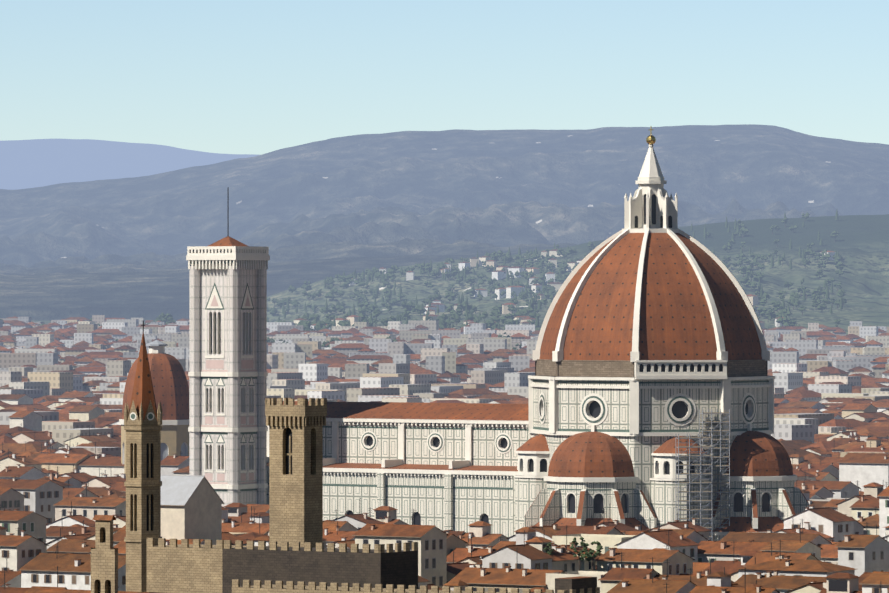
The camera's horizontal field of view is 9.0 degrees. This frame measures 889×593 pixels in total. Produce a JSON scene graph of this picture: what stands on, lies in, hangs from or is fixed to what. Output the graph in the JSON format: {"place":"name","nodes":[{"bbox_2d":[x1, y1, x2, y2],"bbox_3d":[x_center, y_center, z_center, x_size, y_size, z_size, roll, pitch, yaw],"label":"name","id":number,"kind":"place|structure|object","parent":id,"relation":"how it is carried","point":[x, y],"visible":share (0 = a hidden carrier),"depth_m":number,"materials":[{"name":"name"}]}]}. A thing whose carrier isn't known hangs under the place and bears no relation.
{"place":"outdoors","nodes":[
{"label":"outdoors","id":0,"kind":"place"},
{"bbox_2d":[0,139,258,189],"bbox_3d":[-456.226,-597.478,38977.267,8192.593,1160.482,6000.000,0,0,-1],"label":"hill","id":1,"kind":"structure","parent":0,"point":[31,163],"depth_m":41264.46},
{"bbox_2d":[0,124,888,320],"bbox_3d":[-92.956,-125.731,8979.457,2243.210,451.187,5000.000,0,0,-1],"label":"hill","id":2,"kind":"structure","parent":0,"point":[314,212],"depth_m":10588.19,"materials":[{"name":"plant"}]},
{"bbox_2d":[0,0,888,154],"label":"sky","id":3,"kind":"structure","parent":0,"point":[257,77],"materials":[{"name":"blue"}]},
{"bbox_2d":[32,214,888,334],"bbox_3d":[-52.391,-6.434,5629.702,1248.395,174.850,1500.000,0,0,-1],"label":"hill","id":4,"kind":"structure","parent":0,"point":[859,244],"depth_m":6014.84,"materials":[{"name":"green plant"}]},
{"bbox_2d":[267,210,846,330],"bbox_3d":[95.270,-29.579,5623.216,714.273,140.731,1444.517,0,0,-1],"label":"hill trees","id":5,"kind":"object","parent":4,"relation":"on","point":[550,291],"visible":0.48,"depth_m":5856.07,"materials":[{"name":"green plant"}]},
{"bbox_2d":[294,249,834,330],"bbox_3d":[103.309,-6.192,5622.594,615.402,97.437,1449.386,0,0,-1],"label":"hillside houses","id":6,"kind":"structure","parent":4,"relation":"on","point":[498,274],"depth_m":5937.39,"materials":[{"name":"paint"}]},
{"bbox_3d":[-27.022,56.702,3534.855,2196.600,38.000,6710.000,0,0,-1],"label":"ground","id":7,"kind":"structure","parent":0,"visible":0},
{"bbox_2d":[124,321,162,591],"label":"church spire","id":8,"kind":"structure","parent":7,"relation":"on","point":[143,429],"depth_m":1012.06,"materials":[{"name":"brown stone"}]},
{"bbox_2d":[119,340,188,473],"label":"domed chapel","id":9,"kind":"structure","parent":7,"relation":"on","point":[170,385],"depth_m":1672.34,"materials":[{"name":"red tile"}]},
{"bbox_2d":[186,187,269,506],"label":"campanile","id":10,"kind":"structure","parent":7,"relation":"on","point":[227,427],"depth_m":1354.24,"materials":[{"name":"stone"}]},
{"bbox_2d":[35,475,641,592],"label":"buildings","id":11,"kind":"structure","parent":7,"relation":"on","point":[191,506],"depth_m":1122.20,"materials":[{"name":"grey"}]},
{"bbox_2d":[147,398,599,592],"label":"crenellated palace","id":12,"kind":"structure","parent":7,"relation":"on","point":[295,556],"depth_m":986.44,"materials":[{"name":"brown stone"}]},
{"bbox_2d":[0,311,877,570],"bbox_3d":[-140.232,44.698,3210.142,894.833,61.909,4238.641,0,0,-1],"label":"trees","id":13,"kind":"object","parent":7,"relation":"on","point":[402,316],"visible":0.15,"depth_m":4079.43,"materials":[{"name":"green plant"}]},
{"bbox_2d":[0,392,888,592],"bbox_3d":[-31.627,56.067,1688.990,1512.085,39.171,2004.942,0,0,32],"label":"city houses","id":14,"kind":"structure","parent":7,"relation":"on","point":[833,537],"depth_m":1188.25,"materials":[{"name":"orange"}]},
{"bbox_2d":[0,315,888,461],"bbox_3d":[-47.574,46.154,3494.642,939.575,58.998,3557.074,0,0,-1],"label":"city","id":15,"kind":"object","parent":7,"relation":"on","point":[425,361],"visible":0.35,"depth_m":3272.47,"materials":[{"name":"tile"}]},
{"bbox_2d":[267,126,809,540],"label":"cathedral","id":16,"kind":"structure","parent":7,"relation":"on","point":[651,341],"depth_m":1313.79,"materials":[{"name":"stone"}]},
{"bbox_2d":[676,409,729,540],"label":"scaffolding","id":17,"kind":"object","parent":16,"relation":"attached to","point":[699,442],"visible":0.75,"depth_m":1298.53,"materials":[{"name":"metal"}]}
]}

